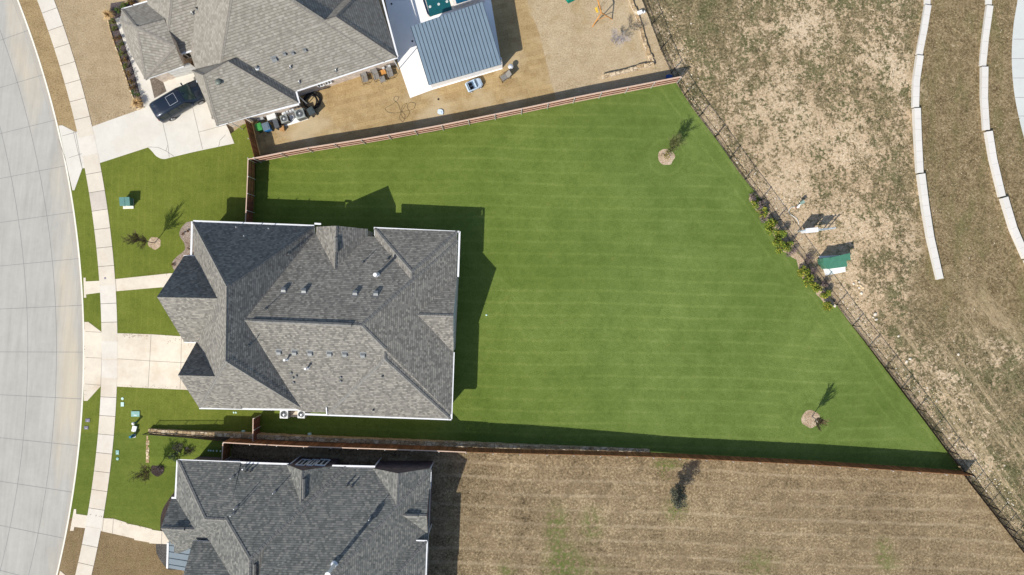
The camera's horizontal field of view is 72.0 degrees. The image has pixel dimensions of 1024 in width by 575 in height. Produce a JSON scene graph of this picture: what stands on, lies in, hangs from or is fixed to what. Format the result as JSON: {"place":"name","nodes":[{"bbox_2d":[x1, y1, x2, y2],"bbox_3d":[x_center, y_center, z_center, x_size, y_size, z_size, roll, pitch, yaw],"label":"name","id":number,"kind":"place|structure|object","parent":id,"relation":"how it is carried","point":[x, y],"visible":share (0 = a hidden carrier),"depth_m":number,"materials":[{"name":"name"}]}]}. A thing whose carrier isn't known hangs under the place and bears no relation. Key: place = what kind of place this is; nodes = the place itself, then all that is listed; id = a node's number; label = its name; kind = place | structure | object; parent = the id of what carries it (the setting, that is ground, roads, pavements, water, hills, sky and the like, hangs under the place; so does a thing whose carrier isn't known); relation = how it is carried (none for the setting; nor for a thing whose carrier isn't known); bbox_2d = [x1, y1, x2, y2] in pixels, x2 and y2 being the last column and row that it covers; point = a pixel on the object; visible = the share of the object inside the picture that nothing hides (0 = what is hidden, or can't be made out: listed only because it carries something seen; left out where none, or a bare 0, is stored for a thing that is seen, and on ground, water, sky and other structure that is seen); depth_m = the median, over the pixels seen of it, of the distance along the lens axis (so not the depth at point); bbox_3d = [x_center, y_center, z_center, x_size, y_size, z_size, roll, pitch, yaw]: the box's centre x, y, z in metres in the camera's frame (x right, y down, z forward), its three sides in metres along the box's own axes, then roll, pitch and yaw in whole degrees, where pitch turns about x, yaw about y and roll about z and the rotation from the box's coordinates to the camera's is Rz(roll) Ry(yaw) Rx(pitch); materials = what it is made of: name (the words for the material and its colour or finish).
{"place":"outdoors","nodes":[
{"label":"outdoors","id":0,"kind":"place"},
{"bbox_2d":[0,0,82,574],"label":"street","id":1,"kind":"structure","parent":0,"point":[41,348],"depth_m":67.13,"materials":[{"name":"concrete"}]},
{"bbox_2d":[17,0,83,574],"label":"curb","id":2,"kind":"structure","parent":1,"relation":"on","point":[80,280],"depth_m":66.99,"materials":[{"name":"concrete"}]},
{"bbox_2d":[19,0,76,131],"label":"dry lawn","id":3,"kind":"structure","parent":0,"point":[39,31],"depth_m":67.00,"materials":[{"name":"beige plant"}]},
{"bbox_2d":[37,0,116,574],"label":"sidewalk","id":4,"kind":"structure","parent":0,"point":[88,146],"depth_m":66.97,"materials":[{"name":"concrete"}]},
{"bbox_2d":[100,7,113,19],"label":"ornamental grass","id":5,"kind":"object","parent":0,"point":[108,14],"depth_m":66.41,"materials":[{"name":"plant"}]},
{"bbox_2d":[58,518,181,574],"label":"dry lawn","id":6,"kind":"structure","parent":0,"point":[119,555],"depth_m":67.00,"materials":[{"name":"brown plant"}]},
{"bbox_2d":[70,509,168,543],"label":"front walk","id":7,"kind":"structure","parent":6,"relation":"on","point":[125,529],"depth_m":66.98,"materials":[{"name":"concrete"}]},
{"bbox_2d":[156,544,176,569],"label":"mulch bed","id":8,"kind":"object","parent":6,"relation":"on","point":[161,550],"visible":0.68,"depth_m":66.99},
{"bbox_2d":[70,433,175,530],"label":"lawn","id":9,"kind":"structure","parent":0,"point":[140,503],"depth_m":67.00,"materials":[{"name":"green plant"}]},
{"bbox_2d":[146,435,148,462],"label":"stone edging","id":10,"kind":"object","parent":9,"relation":"on","point":[147,451],"visible":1,"depth_m":66.67,"materials":[{"name":"beige stone"}]},
{"bbox_2d":[151,465,163,476],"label":"mulch ring","id":11,"kind":"object","parent":9,"relation":"on","point":[155,472],"visible":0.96,"depth_m":66.95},
{"bbox_2d":[127,464,155,482],"bbox_3d":[-33.755,16.890,65.026,1.724,3.920,2.175,0,90,0],"label":"young tree","id":12,"kind":"object","parent":11,"relation":"on","point":[144,475],"visible":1,"depth_m":64.35,"materials":[{"name":"green plant"}]},
{"bbox_2d":[160,492,174,530],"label":"mulch bed","id":13,"kind":"object","parent":9,"relation":"on","point":[164,511],"visible":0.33,"depth_m":66.99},
{"bbox_2d":[54,0,193,125],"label":"dry lawn","id":14,"kind":"structure","parent":0,"point":[107,94],"depth_m":67.00,"materials":[{"name":"beige plant"}]},
{"bbox_2d":[107,20,133,98],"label":"bed edging","id":15,"kind":"object","parent":14,"relation":"on","point":[119,58],"visible":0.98,"depth_m":66.91,"materials":[{"name":"concrete"}]},
{"bbox_2d":[109,0,143,107],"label":"mulch bed","id":16,"kind":"object","parent":14,"relation":"on","point":[117,33],"visible":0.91,"depth_m":66.99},
{"bbox_2d":[150,77,166,97],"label":"planting bed","id":17,"kind":"object","parent":14,"relation":"on","point":[158,87],"visible":0.62,"depth_m":66.98,"materials":[{"name":"brown soil"}]},
{"bbox_2d":[115,16,153,106],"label":"front walk","id":18,"kind":"structure","parent":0,"point":[146,91],"depth_m":66.97,"materials":[{"name":"concrete"}]},
{"bbox_2d":[130,96,141,109],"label":"ornamental grass","id":19,"kind":"object","parent":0,"point":[136,102],"depth_m":66.43,"materials":[{"name":"plant"}]},
{"bbox_2d":[84,322,195,400],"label":"driveway","id":20,"kind":"structure","parent":0,"point":[150,360],"depth_m":66.98,"materials":[{"name":"concrete"}]},
{"bbox_2d":[59,73,233,189],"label":"driveway","id":21,"kind":"structure","parent":0,"point":[194,129],"depth_m":66.98,"materials":[{"name":"concrete"}]},
{"bbox_2d":[149,80,204,122],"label":"car","id":22,"kind":"object","parent":21,"relation":"on","point":[172,105],"visible":0.94,"depth_m":65.44,"materials":[{"name":"black paint"}]},
{"bbox_2d":[59,124,260,432],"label":"lawn","id":23,"kind":"structure","parent":0,"point":[171,196],"depth_m":66.99,"materials":[{"name":"green plant"}]},
{"bbox_2d":[119,197,133,208],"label":"transformer box","id":24,"kind":"object","parent":23,"relation":"on","point":[126,202],"visible":1,"depth_m":66.19,"materials":[{"name":"metal"}]},
{"bbox_2d":[83,273,171,297],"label":"front walk","id":25,"kind":"structure","parent":23,"relation":"on","point":[140,282],"depth_m":66.98,"materials":[{"name":"concrete"}]},
{"bbox_2d":[84,109,183,529],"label":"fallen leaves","id":26,"kind":"object","parent":23,"relation":"on","point":[138,335],"visible":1,"depth_m":66.95,"materials":[{"name":"brown plant"}]},
{"bbox_2d":[131,411,139,416],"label":"utility cover","id":27,"kind":"object","parent":23,"relation":"on","point":[135,413],"visible":1,"depth_m":66.91,"materials":[{"name":"teal plastic"}]},
{"bbox_2d":[148,237,160,249],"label":"mulch ring","id":28,"kind":"object","parent":23,"relation":"on","point":[156,241],"visible":0.99,"depth_m":66.98,"materials":[{"name":"beige wood"}]},
{"bbox_2d":[121,230,154,248],"bbox_3d":[-34.218,-4.284,64.970,2.006,4.023,2.006,0,90,0],"label":"young tree","id":29,"kind":"object","parent":28,"relation":"on","point":[137,239],"visible":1,"depth_m":64.06,"materials":[{"name":"green plant"}]},
{"bbox_2d":[172,221,193,269],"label":"mulch bed","id":30,"kind":"object","parent":23,"relation":"on","point":[186,238],"visible":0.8,"depth_m":66.99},
{"bbox_2d":[245,159,255,221],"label":"wooden fence","id":31,"kind":"object","parent":23,"relation":"on","point":[250,185],"visible":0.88,"depth_m":65.95,"materials":[{"name":"brown wood"}]},
{"bbox_2d":[252,415,260,441],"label":"wooden fence","id":32,"kind":"object","parent":23,"relation":"on","point":[256,425],"visible":0.95,"depth_m":65.87,"materials":[{"name":"brown wood"}]},
{"bbox_2d":[148,435,232,471],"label":"raised lawn","id":33,"kind":"structure","parent":0,"point":[160,449],"depth_m":66.54,"materials":[{"name":"green plant"}]},
{"bbox_2d":[168,451,178,461],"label":"shrub","id":34,"kind":"object","parent":33,"relation":"on","point":[174,455],"visible":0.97,"depth_m":66.11,"materials":[{"name":"green plant"}]},
{"bbox_2d":[172,442,183,451],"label":"shrub","id":35,"kind":"object","parent":33,"relation":"on","point":[175,447],"visible":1,"depth_m":66.14,"materials":[{"name":"green plant"}]},
{"bbox_2d":[184,447,194,456],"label":"shrub","id":36,"kind":"object","parent":33,"relation":"on","point":[190,451],"visible":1,"depth_m":66.16,"materials":[{"name":"green plant"}]},
{"bbox_2d":[221,443,230,460],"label":"wooden fence","id":37,"kind":"object","parent":33,"relation":"on","point":[225,452],"visible":0.81,"depth_m":65.14,"materials":[{"name":"brown wood"}]},
{"bbox_2d":[250,0,555,155],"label":"backyard","id":38,"kind":"structure","parent":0,"point":[353,109],"depth_m":67.00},
{"bbox_2d":[243,119,259,160],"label":"wooden fence","id":39,"kind":"object","parent":38,"relation":"on","point":[252,138],"visible":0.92,"depth_m":65.96,"materials":[{"name":"brown wood"}]},
{"bbox_2d":[254,123,262,132],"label":"wheeled bin","id":40,"kind":"object","parent":38,"relation":"on","point":[258,127],"visible":0.91,"depth_m":66.00,"materials":[{"name":"green plastic"}]},
{"bbox_2d":[120,0,398,129],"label":"house","id":41,"kind":"structure","parent":38,"relation":"on","point":[253,60],"depth_m":62.21,"materials":[{"name":"brick"}]},
{"bbox_2d":[168,63,194,77],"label":"garage door","id":42,"kind":"structure","parent":41,"relation":"in","point":[188,68],"depth_m":65.82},
{"bbox_2d":[183,53,191,59],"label":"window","id":43,"kind":"structure","parent":41,"relation":"in","point":[188,55],"depth_m":65.57,"materials":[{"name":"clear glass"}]},
{"bbox_2d":[261,122,272,132],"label":"wheeled bin","id":44,"kind":"object","parent":38,"relation":"on","point":[266,127],"visible":1,"depth_m":66.00,"materials":[{"name":"blue plastic"}]},
{"bbox_2d":[266,113,278,121],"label":"storage box","id":45,"kind":"object","parent":38,"relation":"on","point":[271,117],"visible":1,"depth_m":66.18,"materials":[{"name":"white plastic"}]},
{"bbox_2d":[272,119,280,129],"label":"bin","id":46,"kind":"object","parent":38,"relation":"on","point":[277,124],"visible":1,"depth_m":66.08,"materials":[{"name":"grey plastic"}]},
{"bbox_2d":[280,108,307,125],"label":"equipment pad","id":47,"kind":"object","parent":38,"relation":"on","point":[295,120],"visible":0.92,"depth_m":66.94,"materials":[{"name":"concrete"}]},
{"bbox_2d":[279,114,290,124],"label":"air conditioner","id":48,"kind":"object","parent":47,"relation":"on","point":[285,119],"visible":1,"depth_m":66.19,"materials":[{"name":"grey metal"}]},
{"bbox_2d":[294,108,307,120],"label":"air conditioner","id":49,"kind":"object","parent":47,"relation":"on","point":[300,114],"visible":1,"depth_m":65.99,"materials":[{"name":"grey metal"}]},
{"bbox_2d":[306,106,316,116],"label":"wheeled bin","id":50,"kind":"object","parent":38,"relation":"on","point":[311,111],"visible":1,"depth_m":66.00,"materials":[{"name":"grey plastic"}]},
{"bbox_2d":[303,91,321,108],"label":"coiled pipe","id":51,"kind":"object","parent":38,"relation":"on","point":[317,103],"visible":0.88,"depth_m":66.75,"materials":[{"name":"black rubber"}]},
{"bbox_2d":[360,72,369,83],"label":"patio chair","id":52,"kind":"object","parent":38,"relation":"on","point":[365,77],"visible":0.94,"depth_m":66.58,"materials":[{"name":"grey plastic"}]},
{"bbox_2d":[370,68,379,81],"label":"patio chair","id":53,"kind":"object","parent":38,"relation":"on","point":[375,73],"visible":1,"depth_m":66.57,"materials":[{"name":"grey"}]},
{"bbox_2d":[384,64,394,78],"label":"patio chair","id":54,"kind":"object","parent":38,"relation":"on","point":[389,73],"visible":1,"depth_m":66.56,"materials":[{"name":"grey"}]},
{"bbox_2d":[385,0,501,97],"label":"pool deck","id":55,"kind":"structure","parent":38,"relation":"on","point":[404,15],"depth_m":66.98,"materials":[{"name":"concrete"}]},
{"bbox_2d":[423,0,484,16],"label":"swimming pool","id":56,"kind":"structure","parent":55,"relation":"in","point":[434,7],"depth_m":66.92,"materials":[{"name":"liquid"}]},
{"bbox_2d":[410,2,501,87],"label":"pavilion","id":57,"kind":"structure","parent":55,"relation":"on","point":[457,45],"depth_m":63.81,"materials":[{"name":"blue metal"}]},
{"bbox_2d":[465,78,482,92],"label":"toy car","id":58,"kind":"object","parent":38,"relation":"on","point":[473,85],"visible":1,"depth_m":66.52,"materials":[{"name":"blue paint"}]},
{"bbox_2d":[499,70,511,82],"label":"patio chair","id":59,"kind":"object","parent":38,"relation":"on","point":[508,73],"visible":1,"depth_m":66.56,"materials":[{"name":"grey plastic"}]},
{"bbox_2d":[150,94,1023,552],"bbox_3d":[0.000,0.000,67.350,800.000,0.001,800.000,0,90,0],"label":"ground","id":60,"kind":"structure","parent":0,"point":[230,128],"depth_m":67.35,"materials":[{"name":"brown soil"}]},
{"bbox_2d":[501,0,675,117],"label":"backyard","id":61,"kind":"structure","parent":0,"point":[582,55],"depth_m":67.01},
{"bbox_2d":[566,0,611,26],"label":"swing set","id":62,"kind":"object","parent":61,"relation":"on","point":[569,1],"visible":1,"depth_m":65.56,"materials":[{"name":"orange wood"}]},
{"bbox_2d":[611,28,629,45],"bbox_3d":[9.873,-22.826,65.187,2.228,3.587,1.410,41,90,0],"label":"young tree","id":63,"kind":"object","parent":61,"relation":"on","point":[621,38],"visible":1,"depth_m":64.46,"materials":[{"name":"grey plant"}]},
{"bbox_2d":[602,62,653,78],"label":"stone edging","id":64,"kind":"object","parent":61,"relation":"on","point":[630,69],"visible":1,"depth_m":66.60,"materials":[{"name":"beige stone"}]},
{"bbox_2d":[628,0,654,62],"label":"stone edging","id":65,"kind":"object","parent":61,"relation":"on","point":[641,30],"visible":1,"depth_m":66.78,"materials":[{"name":"beige stone"}]},
{"bbox_2d":[182,444,1023,574],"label":"mown lot","id":66,"kind":"structure","parent":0,"point":[517,514],"depth_m":67.00,"materials":[{"name":"beige plant"}]},
{"bbox_2d":[161,455,433,574],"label":"house","id":67,"kind":"structure","parent":66,"relation":"on","point":[299,515],"depth_m":61.29,"materials":[{"name":"brick"}]},
{"bbox_2d":[295,459,310,465],"bbox_3d":[-18.930,15.861,63.950,0.825,2.060,0.120,3,90,0],"label":"window","id":68,"kind":"structure","parent":67,"relation":"in","point":[303,462],"depth_m":63.95,"materials":[{"name":"grey glass"}]},
{"bbox_2d":[306,459,318,465],"bbox_3d":[-18.066,15.861,63.950,0.578,2.060,0.120,5,90,0],"label":"window","id":69,"kind":"structure","parent":67,"relation":"in","point":[313,461],"depth_m":63.81,"materials":[{"name":"grey glass"}]},
{"bbox_2d":[315,459,330,465],"bbox_3d":[-17.160,15.861,63.950,0.907,2.060,0.120,3,90,0],"label":"window","id":70,"kind":"structure","parent":67,"relation":"in","point":[322,462],"depth_m":63.90,"materials":[{"name":"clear glass"}]},
{"bbox_2d":[657,462,687,522],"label":"weeds","id":71,"kind":"object","parent":66,"relation":"on","point":[666,485],"visible":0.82,"depth_m":66.94,"materials":[{"name":"green plant"}]},
{"bbox_2d":[669,483,687,508],"bbox_3d":[15.440,19.210,65.041,1.777,3.938,2.027,0,90,0],"label":"evergreen tree","id":72,"kind":"object","parent":66,"relation":"on","point":[679,494],"visible":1,"depth_m":64.59,"materials":[{"name":"green plant"}]},
{"bbox_2d":[255,83,959,469],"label":"lawn","id":73,"kind":"structure","parent":0,"point":[621,285],"depth_m":66.99,"materials":[{"name":"green plant"}]},
{"bbox_2d":[280,410,290,418],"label":"air conditioner","id":74,"kind":"object","parent":73,"relation":"on","point":[286,414],"visible":0.88,"depth_m":66.13,"materials":[{"name":"grey metal"}]},
{"bbox_2d":[291,411,297,416],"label":"equipment pad","id":75,"kind":"object","parent":73,"relation":"on","point":[294,413],"visible":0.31,"depth_m":66.95,"materials":[{"name":"concrete"}]},
{"bbox_2d":[297,411,307,417],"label":"air conditioner","id":76,"kind":"object","parent":73,"relation":"on","point":[301,414],"visible":0.8,"depth_m":66.13,"materials":[{"name":"grey metal"}]},
{"bbox_2d":[157,220,459,419],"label":"house","id":77,"kind":"structure","parent":73,"relation":"on","point":[343,321],"depth_m":61.49,"materials":[{"name":"brick"}]},
{"bbox_2d":[148,428,649,452],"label":"retaining wall","id":78,"kind":"structure","parent":73,"relation":"on","point":[318,438],"depth_m":66.29,"materials":[{"name":"stone"}]},
{"bbox_2d":[143,432,229,439],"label":"iron fence","id":79,"kind":"object","parent":78,"relation":"on","point":[184,436],"visible":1,"depth_m":65.89,"materials":[{"name":"black metal"}]},
{"bbox_2d":[254,76,681,162],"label":"wooden fence","id":80,"kind":"object","parent":73,"relation":"on","point":[466,121],"visible":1,"depth_m":65.96,"materials":[{"name":"brown wood"}]},
{"bbox_2d":[222,438,973,476],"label":"wooden fence","id":81,"kind":"object","parent":73,"relation":"on","point":[330,445],"visible":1,"depth_m":65.53,"materials":[{"name":"brown wood"}]},
{"bbox_2d":[658,149,674,164],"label":"mulch ring","id":82,"kind":"object","parent":73,"relation":"on","point":[662,160],"visible":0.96,"depth_m":66.98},
{"bbox_2d":[667,132,687,154],"bbox_3d":[15.201,-13.188,65.544,1.900,2.891,2.138,0,90,0],"label":"young tree","id":83,"kind":"object","parent":82,"relation":"on","point":[674,141],"visible":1,"depth_m":64.96,"materials":[{"name":"green plant"}]},
{"bbox_2d":[749,193,834,304],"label":"mulch bed","id":84,"kind":"object","parent":73,"relation":"on","point":[799,259],"visible":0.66,"depth_m":66.99,"materials":[{"name":"beige wood"}]},
{"bbox_2d":[749,192,756,201],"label":"shrub","id":85,"kind":"object","parent":84,"relation":"on","point":[752,195],"visible":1,"depth_m":66.56,"materials":[{"name":"purple plant"}]},
{"bbox_2d":[751,200,758,208],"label":"shrub","id":86,"kind":"object","parent":84,"relation":"on","point":[754,203],"visible":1,"depth_m":66.41,"materials":[{"name":"green plant"}]},
{"bbox_2d":[756,206,767,217],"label":"shrub","id":87,"kind":"object","parent":84,"relation":"on","point":[763,209],"visible":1,"depth_m":66.39,"materials":[{"name":"green plant"}]},
{"bbox_2d":[764,218,779,235],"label":"shrub","id":88,"kind":"object","parent":84,"relation":"on","point":[770,223],"visible":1,"depth_m":66.02,"materials":[{"name":"green plant"}]},
{"bbox_2d":[772,230,786,247],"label":"shrub","id":89,"kind":"object","parent":84,"relation":"on","point":[778,241],"visible":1,"depth_m":65.97,"materials":[{"name":"green plant"}]},
{"bbox_2d":[775,240,792,253],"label":"shrub","id":90,"kind":"object","parent":84,"relation":"on","point":[787,247],"visible":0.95,"depth_m":66.08,"materials":[{"name":"green plant"}]},
{"bbox_2d":[786,247,797,256],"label":"shrub","id":91,"kind":"object","parent":84,"relation":"on","point":[792,252],"visible":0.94,"depth_m":66.48,"materials":[{"name":"purple plant"}]},
{"bbox_2d":[797,265,810,277],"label":"shrub","id":92,"kind":"object","parent":84,"relation":"on","point":[805,271],"visible":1,"depth_m":66.30,"materials":[{"name":"green plant"}]},
{"bbox_2d":[802,274,814,286],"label":"shrub","id":93,"kind":"object","parent":84,"relation":"on","point":[808,278],"visible":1,"depth_m":66.25,"materials":[{"name":"green plant"}]},
{"bbox_2d":[810,281,822,292],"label":"shrub","id":94,"kind":"object","parent":84,"relation":"on","point":[818,288],"visible":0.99,"depth_m":66.34,"materials":[{"name":"green plant"}]},
{"bbox_2d":[819,290,831,298],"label":"shrub","id":95,"kind":"object","parent":84,"relation":"on","point":[826,294],"visible":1,"depth_m":66.19,"materials":[{"name":"green plant"}]},
{"bbox_2d":[823,301,834,310],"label":"shrub","id":96,"kind":"object","parent":84,"relation":"on","point":[827,306],"visible":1,"depth_m":66.31,"materials":[{"name":"green plant"}]},
{"bbox_2d":[801,410,819,427],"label":"mulch ring","id":97,"kind":"object","parent":73,"relation":"on","point":[807,420],"visible":0.86,"depth_m":66.98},
{"bbox_2d":[812,416,827,431],"bbox_3d":[28.210,12.410,64.946,1.780,4.080,1.291,-32,90,0],"label":"young tree","id":98,"kind":"object","parent":97,"relation":"on","point":[821,420],"visible":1,"depth_m":64.32,"materials":[{"name":"green plant"}]},
{"bbox_2d":[643,0,1023,547],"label":"field","id":99,"kind":"structure","parent":0,"point":[813,115],"depth_m":66.84,"materials":[{"name":"beige plant"}]},
{"bbox_2d":[642,0,974,475],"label":"iron fence","id":100,"kind":"object","parent":99,"relation":"on","point":[814,267],"visible":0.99,"depth_m":66.00,"materials":[{"name":"black metal"}]},
{"bbox_2d":[797,227,835,232],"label":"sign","id":101,"kind":"object","parent":99,"relation":"on","point":[810,230],"visible":1,"depth_m":65.20,"materials":[{"name":"white metal"}]},
{"bbox_2d":[817,253,850,275],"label":"transformer box","id":102,"kind":"object","parent":99,"relation":"on","point":[828,265],"visible":1,"depth_m":65.48,"materials":[{"name":"metal"}]},
{"bbox_2d":[655,4,1023,536],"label":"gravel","id":103,"kind":"structure","parent":99,"relation":"on","point":[903,377],"depth_m":66.64,"materials":[{"name":"beige gravel"}]},
{"bbox_2d":[911,0,942,279],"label":"retaining wall","id":104,"kind":"structure","parent":99,"relation":"on","point":[921,181],"depth_m":66.36,"materials":[{"name":"concrete"}]},
{"bbox_2d":[967,475,1023,549],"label":"iron fence","id":105,"kind":"object","parent":99,"relation":"on","point":[1001,517],"visible":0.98,"depth_m":65.73,"materials":[{"name":"black metal"}]},
{"bbox_2d":[979,0,1023,261],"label":"retaining wall","id":106,"kind":"structure","parent":99,"relation":"on","point":[1005,204],"depth_m":66.53,"materials":[{"name":"concrete"}]},
{"bbox_2d":[1012,0,1023,135],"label":"footpath","id":107,"kind":"structure","parent":99,"relation":"on","point":[1018,55],"depth_m":66.87,"materials":[{"name":"concrete"}]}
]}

